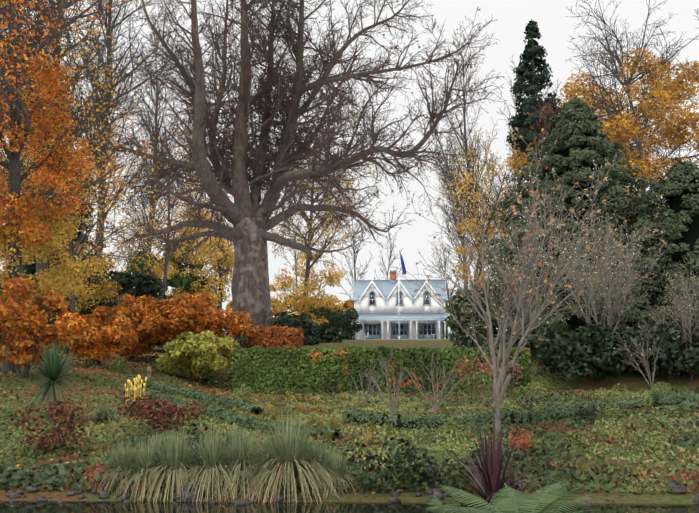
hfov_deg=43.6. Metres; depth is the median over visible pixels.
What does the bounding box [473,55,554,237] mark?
bare tree
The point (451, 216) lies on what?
bare tree
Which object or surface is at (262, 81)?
tree
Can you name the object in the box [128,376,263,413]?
hedge
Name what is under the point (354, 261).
bare tree
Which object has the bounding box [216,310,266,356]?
orange shrub stems
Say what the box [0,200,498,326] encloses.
yellow crowns
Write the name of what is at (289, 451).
tussock sedges
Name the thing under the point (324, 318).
yellow trees
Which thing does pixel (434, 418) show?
hedge
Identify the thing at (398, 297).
flagpole
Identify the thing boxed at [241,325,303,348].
copper beech block
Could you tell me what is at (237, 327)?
orange shrub
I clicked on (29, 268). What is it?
tree
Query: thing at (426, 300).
house glazing
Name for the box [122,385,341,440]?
hedge
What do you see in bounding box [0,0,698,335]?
sky
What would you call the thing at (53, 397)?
cabbage tree skirt
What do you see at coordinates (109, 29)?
bare tree
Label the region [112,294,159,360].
orange shrub stems
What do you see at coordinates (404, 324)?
house curtains
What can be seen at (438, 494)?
shore rocks
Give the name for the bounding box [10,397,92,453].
russet shrub
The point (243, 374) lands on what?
beech hedge
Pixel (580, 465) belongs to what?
strap leaf clumps
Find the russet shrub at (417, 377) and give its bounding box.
[402,372,423,391]
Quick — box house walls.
[354,283,479,338]
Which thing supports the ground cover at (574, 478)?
on the ground at (635, 382)
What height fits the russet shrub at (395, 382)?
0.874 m
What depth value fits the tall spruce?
98.24 m
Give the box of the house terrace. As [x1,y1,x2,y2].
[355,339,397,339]
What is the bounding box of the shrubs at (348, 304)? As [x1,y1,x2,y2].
[107,271,525,336]
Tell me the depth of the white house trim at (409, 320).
127.33 m
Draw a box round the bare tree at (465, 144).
[424,31,506,270]
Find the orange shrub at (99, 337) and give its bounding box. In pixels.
[67,314,138,362]
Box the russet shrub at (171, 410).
[117,383,205,432]
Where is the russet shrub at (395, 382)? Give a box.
[388,371,405,388]
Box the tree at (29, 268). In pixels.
[4,101,118,332]
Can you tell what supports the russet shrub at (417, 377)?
on the ground at (635, 382)
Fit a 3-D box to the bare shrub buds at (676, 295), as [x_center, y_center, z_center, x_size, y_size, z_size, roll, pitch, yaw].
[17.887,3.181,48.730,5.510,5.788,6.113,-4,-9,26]
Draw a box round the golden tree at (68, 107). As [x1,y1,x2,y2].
[0,1,144,360]
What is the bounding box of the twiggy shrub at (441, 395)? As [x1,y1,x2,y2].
[402,344,491,413]
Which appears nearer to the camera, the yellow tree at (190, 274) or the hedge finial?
the hedge finial
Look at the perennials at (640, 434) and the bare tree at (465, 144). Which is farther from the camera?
the bare tree at (465, 144)
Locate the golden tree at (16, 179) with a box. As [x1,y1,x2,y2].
[0,0,173,372]
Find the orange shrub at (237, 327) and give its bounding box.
[217,309,256,351]
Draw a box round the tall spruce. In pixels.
[506,19,560,187]
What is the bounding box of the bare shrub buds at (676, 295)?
[627,263,697,333]
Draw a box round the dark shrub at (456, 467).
[387,448,480,487]
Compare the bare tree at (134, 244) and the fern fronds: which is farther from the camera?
the bare tree at (134, 244)
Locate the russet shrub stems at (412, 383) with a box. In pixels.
[403,368,425,394]
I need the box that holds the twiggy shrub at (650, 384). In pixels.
[616,314,669,391]
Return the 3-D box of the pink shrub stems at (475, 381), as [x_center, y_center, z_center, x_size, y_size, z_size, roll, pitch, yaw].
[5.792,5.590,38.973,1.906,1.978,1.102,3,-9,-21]
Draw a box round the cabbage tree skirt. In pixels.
[34,386,68,412]
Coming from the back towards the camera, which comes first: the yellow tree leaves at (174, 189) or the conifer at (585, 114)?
the yellow tree leaves at (174, 189)
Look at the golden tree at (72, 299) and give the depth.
56.80 m
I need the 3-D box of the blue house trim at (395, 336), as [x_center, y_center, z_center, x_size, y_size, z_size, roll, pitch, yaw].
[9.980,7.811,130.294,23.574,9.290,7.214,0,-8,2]
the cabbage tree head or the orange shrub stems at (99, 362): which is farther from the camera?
the orange shrub stems at (99, 362)
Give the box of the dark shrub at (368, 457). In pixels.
[345,437,440,489]
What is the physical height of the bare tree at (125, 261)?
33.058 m
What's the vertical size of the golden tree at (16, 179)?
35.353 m
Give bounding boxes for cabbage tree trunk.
[47,383,53,421]
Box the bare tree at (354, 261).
[336,185,373,302]
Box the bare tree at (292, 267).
[269,214,323,311]
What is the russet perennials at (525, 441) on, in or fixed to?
on the ground at (635, 382)
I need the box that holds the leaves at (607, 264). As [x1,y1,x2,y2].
[534,212,664,315]
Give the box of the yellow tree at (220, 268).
[193,107,233,328]
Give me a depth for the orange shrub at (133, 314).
49.12 m
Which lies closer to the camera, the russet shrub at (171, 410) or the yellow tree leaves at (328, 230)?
the russet shrub at (171, 410)
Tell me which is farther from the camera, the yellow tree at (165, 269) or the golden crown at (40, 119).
the yellow tree at (165, 269)
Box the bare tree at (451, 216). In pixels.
[410,86,498,311]
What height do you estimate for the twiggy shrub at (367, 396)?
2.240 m
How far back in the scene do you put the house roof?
130.95 m
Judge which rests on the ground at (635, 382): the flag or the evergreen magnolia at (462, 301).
the evergreen magnolia at (462, 301)
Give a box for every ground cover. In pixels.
[0,365,698,494]
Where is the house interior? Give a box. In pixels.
[366,292,433,334]
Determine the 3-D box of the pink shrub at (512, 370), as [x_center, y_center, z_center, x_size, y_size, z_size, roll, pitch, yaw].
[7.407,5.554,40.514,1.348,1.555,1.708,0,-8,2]
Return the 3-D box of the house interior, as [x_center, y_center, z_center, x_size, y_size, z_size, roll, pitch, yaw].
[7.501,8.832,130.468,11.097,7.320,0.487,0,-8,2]
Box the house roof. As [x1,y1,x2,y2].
[352,280,450,318]
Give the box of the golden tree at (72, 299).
[8,93,167,354]
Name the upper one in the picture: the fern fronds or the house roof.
the house roof
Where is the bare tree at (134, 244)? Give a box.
[124,194,152,270]
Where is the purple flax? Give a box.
[434,422,564,504]
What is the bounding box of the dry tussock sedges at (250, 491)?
[88,447,361,504]
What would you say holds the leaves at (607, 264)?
attached to the magnolia at (608, 296)
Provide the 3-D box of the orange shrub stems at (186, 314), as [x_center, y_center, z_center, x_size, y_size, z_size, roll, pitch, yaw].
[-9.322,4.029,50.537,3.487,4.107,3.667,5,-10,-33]
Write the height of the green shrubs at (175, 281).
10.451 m
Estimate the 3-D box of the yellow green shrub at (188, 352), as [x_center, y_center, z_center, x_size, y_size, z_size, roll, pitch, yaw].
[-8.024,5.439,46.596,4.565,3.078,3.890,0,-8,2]
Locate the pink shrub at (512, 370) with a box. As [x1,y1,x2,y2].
[499,360,522,385]
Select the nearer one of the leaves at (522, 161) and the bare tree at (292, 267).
the leaves at (522, 161)
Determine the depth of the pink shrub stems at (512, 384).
40.44 m
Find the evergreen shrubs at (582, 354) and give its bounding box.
[0,269,698,380]
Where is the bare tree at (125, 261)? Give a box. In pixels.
[112,218,146,304]
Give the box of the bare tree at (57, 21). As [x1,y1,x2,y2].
[0,0,230,226]
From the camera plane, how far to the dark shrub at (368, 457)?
18.68 m
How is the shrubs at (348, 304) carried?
on the ground at (635, 382)
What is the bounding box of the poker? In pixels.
[86,375,146,422]
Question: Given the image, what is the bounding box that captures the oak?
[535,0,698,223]
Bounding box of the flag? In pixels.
[399,250,405,274]
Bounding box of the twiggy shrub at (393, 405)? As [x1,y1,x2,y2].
[362,344,406,413]
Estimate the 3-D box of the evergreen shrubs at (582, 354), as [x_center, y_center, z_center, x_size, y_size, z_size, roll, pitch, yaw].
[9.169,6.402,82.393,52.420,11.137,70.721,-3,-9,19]
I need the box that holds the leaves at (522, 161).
[506,29,698,223]
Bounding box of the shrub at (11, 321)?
[0,277,87,378]
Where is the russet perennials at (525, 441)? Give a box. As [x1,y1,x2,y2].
[83,390,696,487]
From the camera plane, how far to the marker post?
41.13 m
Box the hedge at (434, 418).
[342,393,698,430]
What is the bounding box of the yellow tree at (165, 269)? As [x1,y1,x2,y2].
[108,130,206,347]
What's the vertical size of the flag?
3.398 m
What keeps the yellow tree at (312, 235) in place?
on the ground at (635, 382)
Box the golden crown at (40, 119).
[0,51,96,249]
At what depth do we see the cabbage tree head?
28.01 m
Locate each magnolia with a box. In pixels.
[387,127,667,436]
[444,280,495,337]
[539,209,666,372]
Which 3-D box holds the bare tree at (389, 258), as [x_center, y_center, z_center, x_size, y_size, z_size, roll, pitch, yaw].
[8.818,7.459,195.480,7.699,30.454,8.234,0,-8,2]
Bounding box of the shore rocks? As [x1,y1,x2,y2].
[5,480,698,505]
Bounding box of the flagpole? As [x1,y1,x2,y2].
[398,247,399,339]
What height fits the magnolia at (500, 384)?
9.030 m
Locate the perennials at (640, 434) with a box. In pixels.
[11,357,698,492]
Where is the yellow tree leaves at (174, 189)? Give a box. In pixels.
[148,96,208,271]
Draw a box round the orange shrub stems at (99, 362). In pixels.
[97,315,110,367]
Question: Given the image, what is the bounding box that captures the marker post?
[147,366,151,380]
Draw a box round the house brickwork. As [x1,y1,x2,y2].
[390,272,396,280]
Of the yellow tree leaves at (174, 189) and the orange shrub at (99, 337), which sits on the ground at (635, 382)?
the orange shrub at (99, 337)
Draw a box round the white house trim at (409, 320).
[339,272,454,338]
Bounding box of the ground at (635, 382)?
[0,339,698,503]
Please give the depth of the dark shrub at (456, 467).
18.50 m
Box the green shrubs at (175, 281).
[125,245,464,338]
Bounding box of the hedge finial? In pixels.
[237,334,247,349]
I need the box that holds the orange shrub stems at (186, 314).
[155,289,223,347]
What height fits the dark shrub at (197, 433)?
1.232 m
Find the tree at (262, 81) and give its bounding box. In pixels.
[64,0,507,348]
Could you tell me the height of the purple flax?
1.661 m
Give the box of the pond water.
[0,501,698,512]
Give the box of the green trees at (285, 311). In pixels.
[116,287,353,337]
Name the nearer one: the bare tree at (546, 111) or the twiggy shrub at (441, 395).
the twiggy shrub at (441, 395)
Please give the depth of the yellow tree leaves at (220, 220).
82.64 m
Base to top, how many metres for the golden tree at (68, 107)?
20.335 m
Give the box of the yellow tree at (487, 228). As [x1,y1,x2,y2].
[444,134,535,327]
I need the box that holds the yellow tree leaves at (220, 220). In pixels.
[184,103,249,274]
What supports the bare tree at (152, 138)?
on the ground at (635, 382)
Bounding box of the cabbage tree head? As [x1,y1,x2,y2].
[18,339,89,409]
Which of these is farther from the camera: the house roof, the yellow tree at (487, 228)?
the house roof
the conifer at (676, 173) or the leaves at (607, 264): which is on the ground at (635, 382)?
the conifer at (676, 173)
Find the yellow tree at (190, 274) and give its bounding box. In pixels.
[152,92,207,275]
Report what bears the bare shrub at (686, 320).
on the ground at (635, 382)
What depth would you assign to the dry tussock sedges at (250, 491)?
18.39 m
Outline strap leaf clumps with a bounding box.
[143,389,648,475]
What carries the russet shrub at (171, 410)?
on the ground at (635, 382)
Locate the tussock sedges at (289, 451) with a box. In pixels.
[79,402,360,502]
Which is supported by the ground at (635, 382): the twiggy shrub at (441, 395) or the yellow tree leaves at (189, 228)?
the twiggy shrub at (441, 395)
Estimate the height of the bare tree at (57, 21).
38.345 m
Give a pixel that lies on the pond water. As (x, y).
(164, 507)
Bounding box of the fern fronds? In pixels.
[413,390,698,512]
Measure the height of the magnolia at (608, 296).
9.548 m
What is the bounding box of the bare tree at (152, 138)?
[117,11,188,252]
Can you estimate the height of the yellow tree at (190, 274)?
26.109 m
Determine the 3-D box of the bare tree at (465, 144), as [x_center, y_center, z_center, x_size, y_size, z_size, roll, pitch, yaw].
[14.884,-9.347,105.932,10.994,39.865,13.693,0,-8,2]
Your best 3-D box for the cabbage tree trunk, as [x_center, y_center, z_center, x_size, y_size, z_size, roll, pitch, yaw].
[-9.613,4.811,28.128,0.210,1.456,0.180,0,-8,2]
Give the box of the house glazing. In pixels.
[365,292,443,334]
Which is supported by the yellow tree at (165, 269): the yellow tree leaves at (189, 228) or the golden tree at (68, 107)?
the yellow tree leaves at (189, 228)
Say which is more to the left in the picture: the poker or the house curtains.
the poker
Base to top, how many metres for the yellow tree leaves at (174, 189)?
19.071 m
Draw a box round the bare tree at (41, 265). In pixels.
[0,0,173,286]
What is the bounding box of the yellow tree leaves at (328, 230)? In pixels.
[261,84,390,273]
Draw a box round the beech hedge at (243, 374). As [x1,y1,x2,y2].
[230,345,532,394]
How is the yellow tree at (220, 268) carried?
on the ground at (635, 382)
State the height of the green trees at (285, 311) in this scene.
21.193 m
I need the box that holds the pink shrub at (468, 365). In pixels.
[449,355,492,392]
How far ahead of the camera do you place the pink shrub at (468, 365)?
38.69 m
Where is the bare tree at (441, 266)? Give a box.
[428,223,459,304]
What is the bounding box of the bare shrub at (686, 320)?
[617,261,698,379]
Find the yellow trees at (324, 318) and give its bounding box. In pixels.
[287,289,502,324]
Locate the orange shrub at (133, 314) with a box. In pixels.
[82,294,180,357]
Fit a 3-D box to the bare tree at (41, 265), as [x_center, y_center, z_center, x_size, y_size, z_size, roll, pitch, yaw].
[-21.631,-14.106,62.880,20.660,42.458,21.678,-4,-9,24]
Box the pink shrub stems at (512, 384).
[507,366,519,397]
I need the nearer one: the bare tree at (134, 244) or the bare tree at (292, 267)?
the bare tree at (134, 244)
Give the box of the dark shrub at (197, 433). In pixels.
[180,422,232,459]
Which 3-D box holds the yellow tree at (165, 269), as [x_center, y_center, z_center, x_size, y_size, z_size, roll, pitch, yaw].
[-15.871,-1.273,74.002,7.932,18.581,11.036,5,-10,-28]
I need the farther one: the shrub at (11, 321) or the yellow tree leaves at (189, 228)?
the yellow tree leaves at (189, 228)
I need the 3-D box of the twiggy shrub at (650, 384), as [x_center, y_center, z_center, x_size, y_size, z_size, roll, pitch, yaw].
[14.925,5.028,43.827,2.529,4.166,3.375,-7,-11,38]
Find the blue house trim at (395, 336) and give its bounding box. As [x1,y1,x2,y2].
[347,279,455,338]
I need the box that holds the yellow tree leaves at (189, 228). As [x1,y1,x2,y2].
[103,115,207,277]
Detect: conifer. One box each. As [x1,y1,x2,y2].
[447,97,694,350]
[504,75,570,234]
[615,161,698,345]
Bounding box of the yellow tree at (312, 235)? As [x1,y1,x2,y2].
[249,74,393,326]
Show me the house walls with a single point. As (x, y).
(381, 306)
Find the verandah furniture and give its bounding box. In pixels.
[354,332,435,338]
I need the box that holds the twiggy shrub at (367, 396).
[348,359,385,407]
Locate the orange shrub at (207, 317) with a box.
[133,292,235,343]
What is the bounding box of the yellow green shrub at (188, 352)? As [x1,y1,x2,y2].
[155,330,238,383]
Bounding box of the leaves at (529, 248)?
[398,130,661,398]
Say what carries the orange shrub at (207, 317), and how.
on the ground at (635, 382)
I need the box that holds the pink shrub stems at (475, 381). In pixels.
[457,359,490,399]
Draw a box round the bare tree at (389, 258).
[374,231,401,279]
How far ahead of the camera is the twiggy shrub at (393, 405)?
30.83 m
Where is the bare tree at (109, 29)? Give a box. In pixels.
[49,0,190,301]
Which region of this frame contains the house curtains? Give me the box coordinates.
[365,293,434,334]

